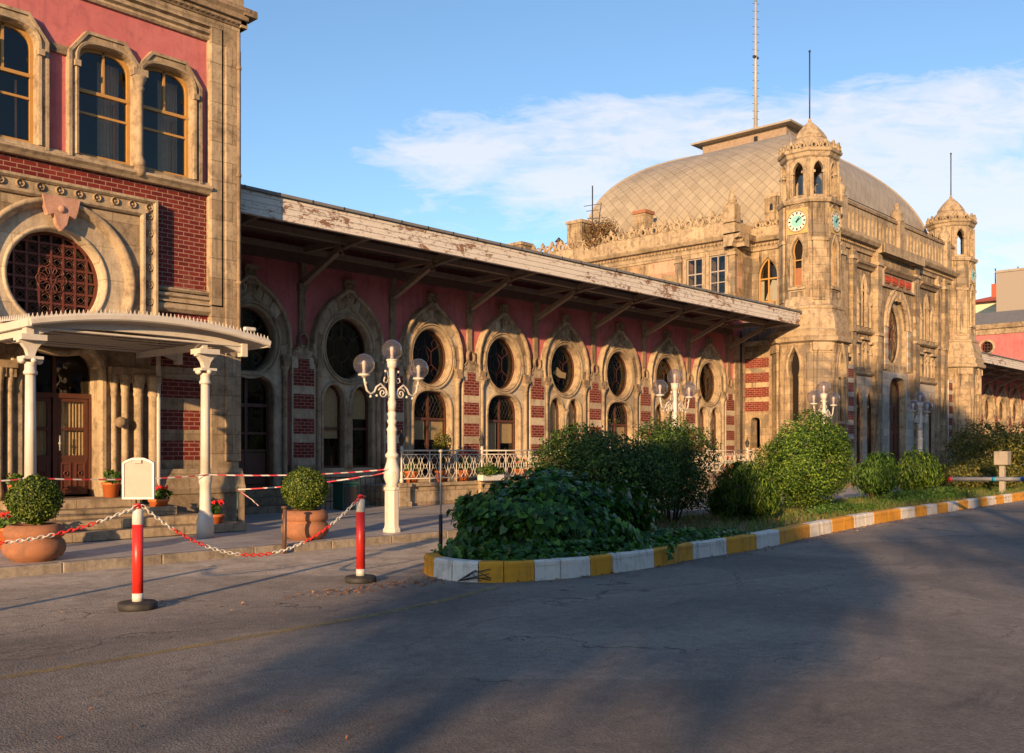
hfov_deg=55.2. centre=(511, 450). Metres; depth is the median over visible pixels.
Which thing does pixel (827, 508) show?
ground weeds
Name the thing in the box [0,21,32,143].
sash window
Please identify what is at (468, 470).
flower pot
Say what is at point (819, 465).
round bush
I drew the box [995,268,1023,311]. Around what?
grey block
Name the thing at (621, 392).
oval window
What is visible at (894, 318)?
oval window
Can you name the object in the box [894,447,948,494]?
oleander bush
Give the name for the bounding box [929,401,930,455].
lancet window
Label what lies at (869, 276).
domed hall
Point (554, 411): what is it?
lancet window
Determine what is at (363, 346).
oval window
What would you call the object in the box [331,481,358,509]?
green cabinet
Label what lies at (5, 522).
flower pot
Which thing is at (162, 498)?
flower pot
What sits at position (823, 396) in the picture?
street lamp
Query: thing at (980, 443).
spreading bush
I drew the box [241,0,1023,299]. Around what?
sky
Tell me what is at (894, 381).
great door
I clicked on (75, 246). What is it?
round window
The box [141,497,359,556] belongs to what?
chain
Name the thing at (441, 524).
metal stake
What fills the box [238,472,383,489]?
barrier tape
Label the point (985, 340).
round window
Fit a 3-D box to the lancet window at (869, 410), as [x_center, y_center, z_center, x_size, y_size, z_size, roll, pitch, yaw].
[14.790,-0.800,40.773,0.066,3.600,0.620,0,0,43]
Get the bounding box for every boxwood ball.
[2,473,64,524]
[280,465,329,510]
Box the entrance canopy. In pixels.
[0,309,270,537]
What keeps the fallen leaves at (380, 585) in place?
on the road
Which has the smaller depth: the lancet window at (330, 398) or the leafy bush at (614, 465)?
the leafy bush at (614, 465)
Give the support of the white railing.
on the stone terrace
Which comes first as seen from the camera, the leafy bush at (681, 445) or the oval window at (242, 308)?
the leafy bush at (681, 445)
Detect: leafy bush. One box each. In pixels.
[526,418,684,527]
[630,412,721,521]
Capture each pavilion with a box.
[0,0,257,521]
[976,309,1023,360]
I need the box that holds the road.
[0,500,1023,752]
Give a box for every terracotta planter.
[1,522,65,562]
[281,509,328,540]
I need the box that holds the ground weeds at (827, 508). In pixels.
[798,502,892,514]
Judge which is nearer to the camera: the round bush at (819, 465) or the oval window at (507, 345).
the round bush at (819, 465)
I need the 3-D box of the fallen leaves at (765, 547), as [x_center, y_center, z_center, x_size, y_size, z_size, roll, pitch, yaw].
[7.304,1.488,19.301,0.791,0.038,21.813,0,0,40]
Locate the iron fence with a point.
(335, 477)
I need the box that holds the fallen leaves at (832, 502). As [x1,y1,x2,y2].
[651,491,1023,529]
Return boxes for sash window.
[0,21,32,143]
[79,48,129,164]
[143,67,187,177]
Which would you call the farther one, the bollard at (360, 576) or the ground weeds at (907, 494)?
the ground weeds at (907, 494)
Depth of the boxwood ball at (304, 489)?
15.03 m
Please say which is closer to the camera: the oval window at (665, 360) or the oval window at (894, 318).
the oval window at (665, 360)
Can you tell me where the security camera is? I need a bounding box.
[243,327,256,331]
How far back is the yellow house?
99.94 m
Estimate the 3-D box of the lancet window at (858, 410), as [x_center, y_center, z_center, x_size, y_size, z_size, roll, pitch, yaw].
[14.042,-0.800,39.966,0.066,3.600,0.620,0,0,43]
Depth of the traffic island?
12.78 m
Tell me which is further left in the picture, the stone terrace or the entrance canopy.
the entrance canopy
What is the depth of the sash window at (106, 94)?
16.99 m
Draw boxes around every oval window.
[241,307,269,370]
[328,319,364,378]
[414,330,444,383]
[488,338,513,388]
[552,346,573,392]
[607,353,626,396]
[656,359,672,399]
[700,364,713,402]
[888,308,896,362]
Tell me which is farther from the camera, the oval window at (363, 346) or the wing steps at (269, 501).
the oval window at (363, 346)
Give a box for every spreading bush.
[932,456,1023,491]
[939,418,1023,484]
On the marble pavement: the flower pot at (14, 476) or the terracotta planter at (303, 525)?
the terracotta planter at (303, 525)
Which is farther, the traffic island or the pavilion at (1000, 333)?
the pavilion at (1000, 333)
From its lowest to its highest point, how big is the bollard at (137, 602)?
1.000 m
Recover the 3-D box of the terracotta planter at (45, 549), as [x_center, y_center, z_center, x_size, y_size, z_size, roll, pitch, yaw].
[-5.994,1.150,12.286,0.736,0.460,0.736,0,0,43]
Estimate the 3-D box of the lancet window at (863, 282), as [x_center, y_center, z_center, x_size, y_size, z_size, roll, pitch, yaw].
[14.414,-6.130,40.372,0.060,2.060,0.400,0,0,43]
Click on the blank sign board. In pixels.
(138, 478)
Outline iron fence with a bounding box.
[324,475,379,508]
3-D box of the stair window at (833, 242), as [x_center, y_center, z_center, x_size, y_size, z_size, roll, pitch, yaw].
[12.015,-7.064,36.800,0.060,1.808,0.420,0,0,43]
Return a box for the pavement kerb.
[0,496,861,577]
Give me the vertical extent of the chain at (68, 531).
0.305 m
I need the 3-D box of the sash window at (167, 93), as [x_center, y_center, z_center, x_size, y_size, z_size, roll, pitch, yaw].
[-6.331,-5.870,17.604,0.321,1.860,0.940,0,0,43]
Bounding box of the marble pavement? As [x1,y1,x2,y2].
[0,481,1021,566]
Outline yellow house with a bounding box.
[976,267,1018,313]
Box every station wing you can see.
[239,184,801,506]
[757,351,1023,458]
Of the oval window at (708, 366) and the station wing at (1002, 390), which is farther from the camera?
the station wing at (1002, 390)
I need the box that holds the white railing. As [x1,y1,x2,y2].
[398,429,757,482]
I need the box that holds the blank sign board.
[122,458,154,503]
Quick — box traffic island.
[424,491,1023,582]
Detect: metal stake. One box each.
[236,486,238,521]
[281,506,287,553]
[438,449,442,544]
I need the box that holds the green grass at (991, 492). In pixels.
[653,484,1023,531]
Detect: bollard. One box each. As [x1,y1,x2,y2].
[117,503,157,611]
[345,494,375,583]
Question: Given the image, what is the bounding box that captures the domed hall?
[508,0,985,486]
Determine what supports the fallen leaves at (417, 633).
on the road
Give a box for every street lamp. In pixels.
[353,341,428,532]
[652,370,696,510]
[809,381,836,497]
[907,392,932,453]
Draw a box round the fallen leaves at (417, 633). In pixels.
[11,521,1011,752]
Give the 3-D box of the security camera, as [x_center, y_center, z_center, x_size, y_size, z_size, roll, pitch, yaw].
[-4.982,-2.175,18.324,0.290,0.250,0.290,0,0,43]
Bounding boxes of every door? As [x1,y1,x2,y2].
[24,355,91,494]
[239,377,268,487]
[890,379,898,469]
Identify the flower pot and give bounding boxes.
[0,511,20,548]
[6,473,22,487]
[101,468,121,497]
[147,484,172,506]
[211,500,224,523]
[404,458,419,482]
[431,429,451,481]
[455,453,471,480]
[513,457,526,476]
[723,456,733,471]
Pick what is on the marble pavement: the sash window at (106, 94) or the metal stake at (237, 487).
the metal stake at (237, 487)
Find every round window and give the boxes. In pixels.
[7,232,97,315]
[979,339,994,353]
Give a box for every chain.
[0,505,137,544]
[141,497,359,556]
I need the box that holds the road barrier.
[948,477,1023,480]
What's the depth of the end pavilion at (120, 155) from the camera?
16.97 m
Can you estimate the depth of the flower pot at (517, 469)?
27.71 m
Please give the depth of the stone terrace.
24.83 m
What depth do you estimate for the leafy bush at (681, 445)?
17.96 m
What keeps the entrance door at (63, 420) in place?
in the end pavilion at (120, 155)
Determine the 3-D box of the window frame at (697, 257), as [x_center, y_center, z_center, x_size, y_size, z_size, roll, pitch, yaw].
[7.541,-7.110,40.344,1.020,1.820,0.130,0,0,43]
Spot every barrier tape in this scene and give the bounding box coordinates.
[0,469,389,481]
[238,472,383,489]
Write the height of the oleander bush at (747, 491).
1.281 m
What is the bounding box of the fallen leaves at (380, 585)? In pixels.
[220,576,445,606]
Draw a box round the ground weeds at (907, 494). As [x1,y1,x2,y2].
[869,485,979,503]
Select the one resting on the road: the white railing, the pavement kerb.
the pavement kerb
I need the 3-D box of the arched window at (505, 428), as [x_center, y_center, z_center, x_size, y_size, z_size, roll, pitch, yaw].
[-0.397,-0.475,28.754,0.086,2.310,1.380,0,0,43]
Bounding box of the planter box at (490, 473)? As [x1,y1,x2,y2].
[476,462,503,480]
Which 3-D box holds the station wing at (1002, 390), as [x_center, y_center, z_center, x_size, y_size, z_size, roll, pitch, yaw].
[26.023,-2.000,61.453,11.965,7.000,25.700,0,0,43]
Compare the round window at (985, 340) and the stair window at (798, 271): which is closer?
the stair window at (798, 271)
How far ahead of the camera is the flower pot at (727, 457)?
36.12 m
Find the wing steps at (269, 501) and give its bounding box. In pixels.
[245,489,317,514]
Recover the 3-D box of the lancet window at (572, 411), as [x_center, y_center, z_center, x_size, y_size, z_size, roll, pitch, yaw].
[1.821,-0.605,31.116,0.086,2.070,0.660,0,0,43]
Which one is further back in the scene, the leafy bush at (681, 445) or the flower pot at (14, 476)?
the leafy bush at (681, 445)
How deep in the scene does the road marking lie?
7.75 m
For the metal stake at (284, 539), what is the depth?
14.24 m
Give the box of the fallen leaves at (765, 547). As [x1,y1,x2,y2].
[516,504,998,581]
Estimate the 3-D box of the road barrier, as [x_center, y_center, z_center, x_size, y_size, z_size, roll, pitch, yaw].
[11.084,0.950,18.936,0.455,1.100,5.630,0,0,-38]
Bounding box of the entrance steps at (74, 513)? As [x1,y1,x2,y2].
[0,496,246,542]
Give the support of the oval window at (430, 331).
in the station wing at (516, 348)
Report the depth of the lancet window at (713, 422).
37.50 m
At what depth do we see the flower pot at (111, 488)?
16.22 m
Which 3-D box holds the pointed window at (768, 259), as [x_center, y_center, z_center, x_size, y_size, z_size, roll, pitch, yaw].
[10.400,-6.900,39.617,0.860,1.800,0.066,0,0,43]
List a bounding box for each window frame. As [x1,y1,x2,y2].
[684,254,705,288]
[706,250,727,293]
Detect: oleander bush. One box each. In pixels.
[702,456,784,518]
[848,449,901,499]
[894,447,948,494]
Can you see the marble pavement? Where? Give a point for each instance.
(263, 529)
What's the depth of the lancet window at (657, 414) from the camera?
34.77 m
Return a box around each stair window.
[793,239,802,286]
[833,242,834,285]
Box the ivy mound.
[430,466,750,560]
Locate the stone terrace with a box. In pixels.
[367,473,731,506]
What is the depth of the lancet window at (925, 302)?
45.54 m
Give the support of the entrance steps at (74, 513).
on the marble pavement
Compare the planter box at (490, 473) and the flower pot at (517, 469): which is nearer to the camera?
the planter box at (490, 473)
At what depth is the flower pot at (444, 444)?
25.49 m
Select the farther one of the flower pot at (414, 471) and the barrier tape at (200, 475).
the flower pot at (414, 471)
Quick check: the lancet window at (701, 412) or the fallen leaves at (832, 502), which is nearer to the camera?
the fallen leaves at (832, 502)
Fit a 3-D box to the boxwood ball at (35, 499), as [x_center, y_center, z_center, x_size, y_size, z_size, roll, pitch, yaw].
[-5.995,0.630,12.292,0.727,0.699,0.701,0,0,43]
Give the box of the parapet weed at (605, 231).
[578,217,620,248]
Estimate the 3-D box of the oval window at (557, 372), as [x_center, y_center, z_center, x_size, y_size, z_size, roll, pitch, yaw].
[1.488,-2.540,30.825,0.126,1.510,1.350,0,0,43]
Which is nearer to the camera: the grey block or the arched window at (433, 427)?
the arched window at (433, 427)
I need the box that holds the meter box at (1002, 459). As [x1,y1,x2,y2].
[994,451,1010,493]
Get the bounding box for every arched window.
[414,391,445,475]
[488,396,514,473]
[608,403,626,446]
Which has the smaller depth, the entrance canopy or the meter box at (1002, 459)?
the entrance canopy
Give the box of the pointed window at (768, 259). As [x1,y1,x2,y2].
[759,258,776,301]
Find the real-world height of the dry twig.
0.170 m
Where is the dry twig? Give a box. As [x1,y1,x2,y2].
[458,569,490,580]
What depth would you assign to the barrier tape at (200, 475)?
15.36 m
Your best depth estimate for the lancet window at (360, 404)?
25.05 m
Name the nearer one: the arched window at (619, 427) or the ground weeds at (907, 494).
the ground weeds at (907, 494)
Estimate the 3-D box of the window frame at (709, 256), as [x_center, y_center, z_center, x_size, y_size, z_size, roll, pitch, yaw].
[8.329,-7.110,39.613,1.010,1.820,0.130,0,0,43]
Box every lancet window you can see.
[324,385,339,467]
[353,387,367,467]
[550,399,558,443]
[568,400,575,433]
[655,406,660,433]
[699,409,703,459]
[711,409,715,461]
[857,392,859,462]
[863,282,863,326]
[867,394,870,456]
[925,302,925,339]
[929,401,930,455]
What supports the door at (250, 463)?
in the station wing at (516, 348)
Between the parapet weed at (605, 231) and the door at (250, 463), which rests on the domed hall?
the parapet weed at (605, 231)
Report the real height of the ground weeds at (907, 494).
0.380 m
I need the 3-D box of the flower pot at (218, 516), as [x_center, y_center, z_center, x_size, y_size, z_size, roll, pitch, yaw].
[-5.076,1.103,16.601,0.406,0.547,0.385,0,0,43]
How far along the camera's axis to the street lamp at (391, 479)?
16.55 m
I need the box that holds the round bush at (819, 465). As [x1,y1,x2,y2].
[750,408,856,511]
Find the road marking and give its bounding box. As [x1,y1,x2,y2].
[0,587,496,678]
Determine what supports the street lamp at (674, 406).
on the marble pavement

